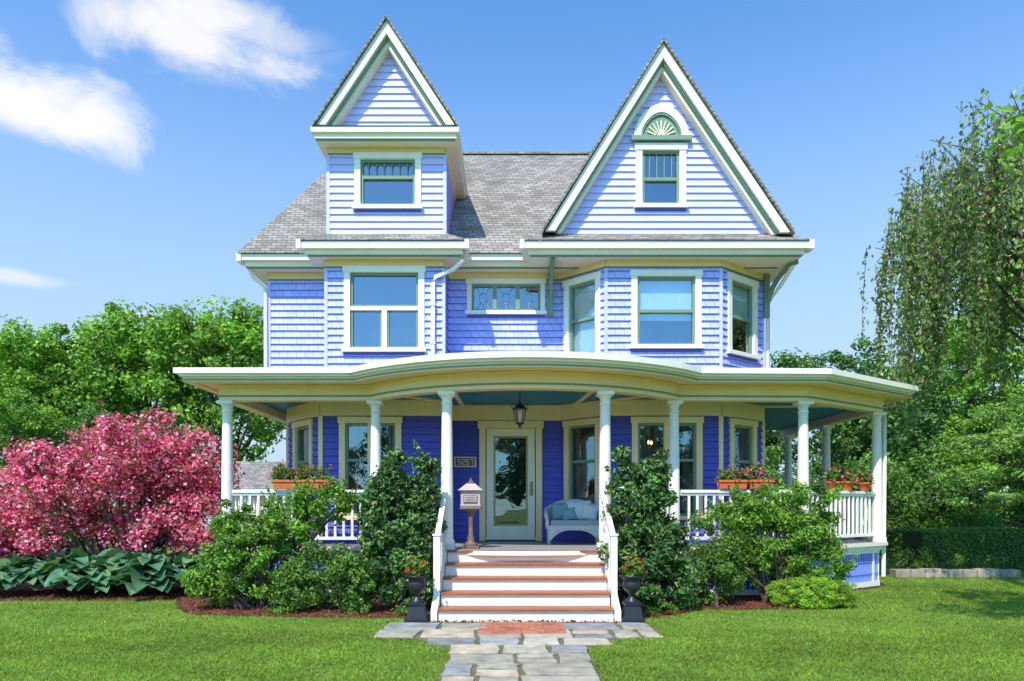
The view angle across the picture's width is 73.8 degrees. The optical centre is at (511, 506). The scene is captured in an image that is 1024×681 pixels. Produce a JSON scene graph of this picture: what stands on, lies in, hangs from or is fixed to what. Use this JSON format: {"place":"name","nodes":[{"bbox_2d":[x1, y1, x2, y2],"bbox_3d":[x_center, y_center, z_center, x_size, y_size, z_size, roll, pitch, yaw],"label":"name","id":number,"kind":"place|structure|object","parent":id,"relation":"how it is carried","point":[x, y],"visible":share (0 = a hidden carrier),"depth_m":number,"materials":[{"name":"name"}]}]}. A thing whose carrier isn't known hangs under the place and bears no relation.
{"place":"outdoors","nodes":[
{"label":"outdoors","id":0,"kind":"place"},
{"bbox_2d":[0,511,1023,680],"bbox_3d":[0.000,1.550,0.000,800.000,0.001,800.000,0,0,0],"label":"ground","id":1,"kind":"structure","parent":0,"point":[888,564],"depth_m":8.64,"materials":[{"name":"green plant"}]},
{"bbox_2d":[0,387,77,491],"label":"linden tree","id":2,"kind":"object","parent":1,"relation":"on","point":[20,412],"visible":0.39,"depth_m":25.96,"materials":[{"name":"green plant"}]},
{"bbox_2d":[0,338,78,450],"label":"maple tree","id":3,"kind":"object","parent":1,"relation":"on","point":[27,396],"visible":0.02,"depth_m":32.46,"materials":[{"name":"green plant"}]},
{"bbox_2d":[0,468,99,554],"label":"shrubbery","id":4,"kind":"object","parent":1,"relation":"on","point":[78,544],"visible":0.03,"depth_m":17.98,"materials":[{"name":"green plant"}]},
{"bbox_2d":[0,314,126,452],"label":"maple tree","id":5,"kind":"object","parent":1,"relation":"on","point":[62,365],"visible":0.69,"depth_m":29.22,"materials":[{"name":"green plant"}]},
{"bbox_2d":[4,474,128,548],"bbox_3d":[-14.917,0.232,21.965,5.068,2.763,3.319,0,0,0],"label":"shrubbery","id":6,"kind":"object","parent":1,"relation":"on","point":[67,537],"visible":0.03,"depth_m":22.25,"materials":[{"name":"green plant"}]},
{"bbox_2d":[55,405,215,501],"bbox_3d":[-14.837,-1.229,27.400,5.794,5.675,5.077,0,0,-19],"label":"oak tree","id":7,"kind":"object","parent":1,"relation":"on","point":[89,417],"visible":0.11,"depth_m":26.21,"materials":[{"name":"green plant"}]},
{"bbox_2d":[67,298,234,451],"bbox_3d":[-17.159,-4.167,32.668,7.304,11.455,7.991,0,0,-6],"label":"maple tree","id":8,"kind":"object","parent":1,"relation":"on","point":[114,329],"visible":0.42,"depth_m":30.44,"materials":[{"name":"green plant"}]},
{"bbox_2d":[113,495,196,545],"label":"shrubbery","id":9,"kind":"object","parent":1,"relation":"on","point":[157,521],"depth_m":25.52,"materials":[{"name":"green plant"}]},
{"bbox_2d":[121,294,285,465],"bbox_3d":[-13.053,-3.966,30.789,7.846,11.053,7.171,0,0,-39],"label":"maple tree","id":10,"kind":"object","parent":1,"relation":"on","point":[236,340],"visible":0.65,"depth_m":29.49,"materials":[{"name":"green plant"}]},
{"bbox_2d":[199,461,285,529],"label":"neighbor garage","id":11,"kind":"structure","parent":1,"relation":"on","point":[257,476],"depth_m":24.82,"materials":[{"name":"concrete"}]},
{"bbox_2d":[401,551,433,622],"bbox_3d":[-1.267,1.075,9.110,0.456,0.950,0.400,0,0,0],"label":"iron urn","id":12,"kind":"object","parent":1,"relation":"on","point":[416,577],"visible":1,"depth_m":9.02,"materials":[{"name":"black metal"}]},
{"bbox_2d":[0,579,882,622],"bbox_3d":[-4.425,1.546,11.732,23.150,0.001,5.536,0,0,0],"label":"mulch bed","id":13,"kind":"object","parent":1,"relation":"on","point":[176,586],"visible":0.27,"depth_m":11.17,"materials":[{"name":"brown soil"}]},
{"bbox_2d":[0,547,224,595],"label":"hosta plants","id":14,"kind":"object","parent":13,"relation":"on","point":[78,569],"visible":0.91,"depth_m":11.61,"materials":[{"name":"green plant"}]},
{"bbox_2d":[0,396,245,589],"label":"crabapple tree","id":15,"kind":"object","parent":13,"relation":"on","point":[169,480],"visible":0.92,"depth_m":12.44,"materials":[{"name":"pink plant"}]},
{"bbox_2d":[178,475,364,609],"bbox_3d":[-3.540,0.550,10.322,2.855,2.049,1.405,0,0,0],"label":"forsythia shrub","id":16,"kind":"object","parent":13,"relation":"on","point":[254,582],"visible":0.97,"depth_m":10.23,"materials":[{"name":"green plant"}]},
{"bbox_2d":[263,540,391,613],"bbox_3d":[-2.693,1.039,10.104,1.791,1.075,1.258,0,0,0],"label":"laurel shrub","id":17,"kind":"object","parent":13,"relation":"on","point":[340,567],"visible":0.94,"depth_m":9.88,"materials":[{"name":"green plant"}]},
{"bbox_2d":[353,439,447,609],"bbox_3d":[-1.658,0.288,10.063,1.438,2.560,1.073,0,0,0],"label":"holly shrub","id":18,"kind":"object","parent":13,"relation":"on","point":[409,512],"visible":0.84,"depth_m":9.92,"materials":[{"name":"green plant"}]},
{"bbox_2d":[264,596,678,615],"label":"groundcover plants","id":19,"kind":"object","parent":13,"relation":"on","point":[402,610],"visible":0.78,"depth_m":9.70,"materials":[{"name":"green plant"}]},
{"bbox_2d":[595,445,702,611],"bbox_3d":[1.997,0.348,10.000,1.584,2.527,1.219,0,0,0],"label":"holly shrub","id":20,"kind":"object","parent":13,"relation":"on","point":[649,534],"visible":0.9,"depth_m":9.93,"materials":[{"name":"green plant"}]},
{"bbox_2d":[663,529,753,606],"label":"azalea shrub","id":21,"kind":"object","parent":13,"relation":"on","point":[719,558],"visible":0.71,"depth_m":10.49,"materials":[{"name":"green plant"}]},
{"bbox_2d":[685,469,859,602],"bbox_3d":[4.114,0.485,10.925,2.652,2.171,1.249,0,0,0],"label":"forsythia shrub","id":22,"kind":"object","parent":13,"relation":"on","point":[780,558],"visible":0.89,"depth_m":10.80,"materials":[{"name":"green plant"}]},
{"bbox_2d":[764,572,858,608],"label":"boxwood shrub","id":23,"kind":"object","parent":13,"relation":"on","point":[834,593],"visible":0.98,"depth_m":10.33,"materials":[{"name":"green plant"}]},
{"bbox_2d":[431,549,620,621],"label":"front steps","id":24,"kind":"structure","parent":1,"relation":"on","point":[569,588],"depth_m":9.71,"materials":[{"name":"beige paint"}]},
{"bbox_2d":[173,351,918,560],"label":"porch trim","id":25,"kind":"structure","parent":1,"relation":"on","point":[836,396],"depth_m":11.15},
{"bbox_2d":[264,459,296,488],"bbox_3d":[-3.901,-0.546,11.613,0.631,0.511,0.399,0,0,0],"label":"flower box","id":26,"kind":"object","parent":25,"relation":"on","point":[280,480],"visible":0.97,"depth_m":11.53,"materials":[{"name":"ceramic"}]},
{"bbox_2d":[294,461,333,488],"bbox_3d":[-3.374,-0.526,11.593,0.739,0.474,0.414,0,0,0],"label":"flower box","id":27,"kind":"object","parent":25,"relation":"on","point":[323,475],"visible":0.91,"depth_m":11.54,"materials":[{"name":"ceramic"}]},
{"bbox_2d":[459,478,483,548],"bbox_3d":[-0.660,0.113,10.950,0.398,1.125,0.319,0,0,0],"label":"pedestal mailbox","id":28,"kind":"object","parent":25,"relation":"on","point":[470,492],"visible":1,"depth_m":10.84,"materials":[{"name":"white metal"}]},
{"bbox_2d":[454,421,543,540],"bbox_3d":[-0.250,-0.485,13.198,1.720,2.310,0.203,0,0,0],"label":"front door","id":29,"kind":"structure","parent":25,"relation":"attached to","point":[489,433],"depth_m":13.17,"materials":[{"name":"beige paint"}]},
{"bbox_2d":[511,390,527,427],"bbox_3d":[0.130,-1.615,11.300,0.278,0.669,0.242,0,0,0],"label":"hanging porch lantern","id":30,"kind":"object","parent":25,"relation":"hanging from","point":[520,406],"visible":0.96,"depth_m":11.28,"materials":[{"name":"black metal"}]},
{"bbox_2d":[236,20,814,542],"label":"trim","id":31,"kind":"structure","parent":25,"relation":"on","point":[552,262],"depth_m":12.45,"materials":[{"name":"beige paint"}]},
{"bbox_2d":[267,53,764,542],"bbox_3d":[0.095,-3.850,16.350,9.636,9.200,7.766,0,0,0],"label":"siding","id":32,"kind":"object","parent":31,"relation":"attached to","point":[305,323],"visible":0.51,"depth_m":12.49,"materials":[{"name":"blue wood"}]},
{"bbox_2d":[237,15,809,253],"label":"roof","id":33,"kind":"structure","parent":31,"relation":"on","point":[509,202],"depth_m":13.58,"materials":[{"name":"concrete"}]},
{"bbox_2d":[297,151,751,515],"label":"window sashes","id":34,"kind":"object","parent":31,"relation":"attached to","point":[648,179],"depth_m":12.51,"materials":[{"name":"white wood"}]},
{"bbox_2d":[303,156,747,523],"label":"window interiors","id":35,"kind":"object","parent":31,"relation":"attached to","point":[510,480],"depth_m":13.00,"materials":[{"name":"blue glass"}]},
{"bbox_2d":[216,391,886,549],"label":"porch columns","id":36,"kind":"structure","parent":25,"relation":"attached to","point":[604,457],"depth_m":11.58,"materials":[{"name":"white wood"}]},
{"bbox_2d":[232,489,875,605],"bbox_3d":[1.070,0.627,13.299,11.960,1.805,7.803,0,0,0],"label":"porch railing","id":37,"kind":"object","parent":36,"relation":"attached to","point":[858,513],"visible":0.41,"depth_m":11.63,"materials":[{"name":"white wood"}]},
{"bbox_2d":[237,550,879,602],"bbox_3d":[1.070,1.175,14.010,11.960,0.690,7.180,0,0,0],"label":"porch skirt lattice","id":38,"kind":"object","parent":25,"relation":"attached to","point":[865,573],"visible":0.15,"depth_m":12.65,"materials":[{"name":"wood"}]},
{"bbox_2d":[247,251,895,575],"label":"downspouts","id":39,"kind":"object","parent":25,"relation":"on","point":[458,264],"visible":0.82,"depth_m":13.09,"materials":[{"name":"beige paint"}]},
{"bbox_2d":[544,499,598,544],"bbox_3d":[1.100,0.274,12.219,1.072,0.812,0.506,0,0,0],"label":"wicker loveseat","id":40,"kind":"object","parent":25,"relation":"on","point":[570,514],"visible":0.92,"depth_m":12.19,"materials":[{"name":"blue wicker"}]},
{"bbox_2d":[714,465,752,488],"bbox_3d":[3.792,-0.501,11.656,0.671,0.422,0.386,0,0,0],"label":"flower box","id":41,"kind":"object","parent":25,"relation":"on","point":[725,481],"visible":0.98,"depth_m":11.59,"materials":[{"name":"ceramic"}]},
{"bbox_2d":[746,461,774,488],"bbox_3d":[4.207,-0.532,11.672,0.527,0.486,0.432,0,0,0],"label":"flower box","id":42,"kind":"object","parent":25,"relation":"on","point":[756,481],"visible":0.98,"depth_m":11.60,"materials":[{"name":"ceramic"}]},
{"bbox_2d":[823,465,847,490],"bbox_3d":[5.764,-0.510,12.248,0.409,0.459,0.436,0,0,0],"label":"flower pot","id":43,"kind":"object","parent":25,"relation":"on","point":[831,479],"visible":0.95,"depth_m":12.17,"materials":[{"name":"ceramic"}]},
{"bbox_2d":[837,467,858,490],"bbox_3d":[6.177,-0.494,12.536,0.398,0.428,0.383,0,0,0],"label":"flower pot","id":44,"kind":"object","parent":25,"relation":"on","point":[848,479],"visible":0.95,"depth_m":12.45,"materials":[{"name":"ceramic"}]},
{"bbox_2d":[856,469,878,490],"bbox_3d":[6.633,-0.490,12.824,0.426,0.421,0.366,0,0,38],"label":"flower pot","id":45,"kind":"object","parent":25,"relation":"on","point":[865,482],"visible":0.97,"depth_m":12.76,"materials":[{"name":"ceramic"}]},
{"bbox_2d":[615,554,647,622],"bbox_3d":[1.594,1.095,9.144,0.407,0.909,0.409,0,0,0],"label":"iron urn","id":46,"kind":"object","parent":1,"relation":"on","point":[631,585],"visible":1,"depth_m":9.02,"materials":[{"name":"black metal"}]},
{"bbox_2d":[765,430,793,471],"bbox_3d":[10.602,-2.708,33.635,7.242,8.695,6.346,0,0,7],"label":"oak tree","id":47,"kind":"object","parent":1,"relation":"on","point":[769,433],"visible":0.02,"depth_m":31.34,"materials":[{"name":"green plant"}]},
{"bbox_2d":[765,443,816,532],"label":"shrubbery","id":48,"kind":"object","parent":1,"relation":"on","point":[780,479],"visible":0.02,"depth_m":24.75,"materials":[{"name":"green plant"}]},
{"bbox_2d":[766,445,930,550],"bbox_3d":[9.573,-0.097,21.610,4.149,3.454,6.334,0,0,-37],"label":"shrubbery","id":49,"kind":"object","parent":1,"relation":"on","point":[891,526],"visible":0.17,"depth_m":20.00,"materials":[{"name":"green plant"}]},
{"bbox_2d":[765,335,953,498],"bbox_3d":[14.796,-2.932,29.931,7.051,9.153,8.047,0,0,-34],"label":"oak tree","id":50,"kind":"object","parent":1,"relation":"on","point":[847,438],"visible":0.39,"depth_m":28.62,"materials":[{"name":"green plant"}]},
{"bbox_2d":[820,360,965,472],"bbox_3d":[18.233,-2.573,32.514,6.346,8.421,7.242,0,0,31],"label":"oak tree","id":51,"kind":"object","parent":1,"relation":"on","point":[927,437],"visible":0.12,"depth_m":30.64,"materials":[{"name":"green plant"}]},
{"bbox_2d":[839,450,965,553],"bbox_3d":[12.491,-0.163,22.457,6.588,3.592,4.315,0,0,-44],"label":"shrubbery","id":52,"kind":"object","parent":1,"relation":"on","point":[913,467],"visible":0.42,"depth_m":21.57,"materials":[{"name":"green plant"}]},
{"bbox_2d":[857,87,1023,457],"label":"weeping birch tree","id":53,"kind":"object","parent":1,"relation":"on","point":[964,260],"visible":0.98,"depth_m":12.54,"materials":[{"name":"green plant"}]},
{"bbox_2d":[879,546,1008,570],"bbox_3d":[9.400,1.179,15.544,3.689,0.766,1.001,0,0,0],"label":"perennial border","id":54,"kind":"object","parent":1,"relation":"on","point":[898,556],"visible":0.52,"depth_m":15.37,"materials":[{"name":"green plant"}]},
{"bbox_2d":[890,568,1020,577],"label":"stone wall","id":55,"kind":"structure","parent":1,"relation":"on","point":[954,573],"depth_m":14.75,"materials":[{"name":"grey stone"}]},
{"bbox_2d":[889,310,1023,494],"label":"linden tree","id":56,"kind":"object","parent":1,"relation":"on","point":[969,395],"visible":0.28,"depth_m":31.57,"materials":[{"name":"green plant"}]},
{"bbox_2d":[900,525,1023,569],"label":"clipped hedge","id":57,"kind":"object","parent":1,"relation":"on","point":[980,541],"visible":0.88,"depth_m":16.44,"materials":[{"name":"green plant"}]},
{"bbox_2d":[921,503,1011,528],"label":"shrubbery","id":58,"kind":"object","parent":1,"relation":"on","point":[969,518],"visible":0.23,"depth_m":18.42,"materials":[{"name":"green plant"}]},
{"bbox_2d":[910,462,1023,529],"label":"shrubbery","id":59,"kind":"object","parent":1,"relation":"on","point":[1015,516],"visible":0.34,"depth_m":21.57,"materials":[{"name":"green plant"}]},
{"bbox_2d":[921,396,1023,526],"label":"dogwood tree","id":60,"kind":"object","parent":1,"relation":"on","point":[1005,446],"visible":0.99,"depth_m":18.90,"materials":[{"name":"green plant"}]},
{"bbox_2d":[932,404,1023,503],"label":"maple tree","id":61,"kind":"object","parent":1,"relation":"on","point":[980,427],"visible":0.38,"depth_m":26.43,"materials":[{"name":"green plant"}]},
{"bbox_2d":[937,248,1023,466],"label":"linden tree","id":62,"kind":"object","parent":1,"relation":"on","point":[977,403],"visible":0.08,"depth_m":34.92,"materials":[{"name":"green plant"}]},
{"bbox_2d":[977,85,1023,168],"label":"young maple tree","id":63,"kind":"object","parent":1,"relation":"on","point":[1019,129],"visible":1,"depth_m":6.60,"materials":[{"name":"green plant"}]},
{"bbox_2d":[0,0,1023,508],"label":"sky","id":64,"kind":"structure","parent":0,"point":[144,144],"materials":[{"name":"blue"}]},
{"bbox_2d":[373,621,662,680],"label":"flagstone path","id":65,"kind":"structure","parent":0,"point":[524,651],"depth_m":7.58,"materials":[{"name":"stone"}]}
]}

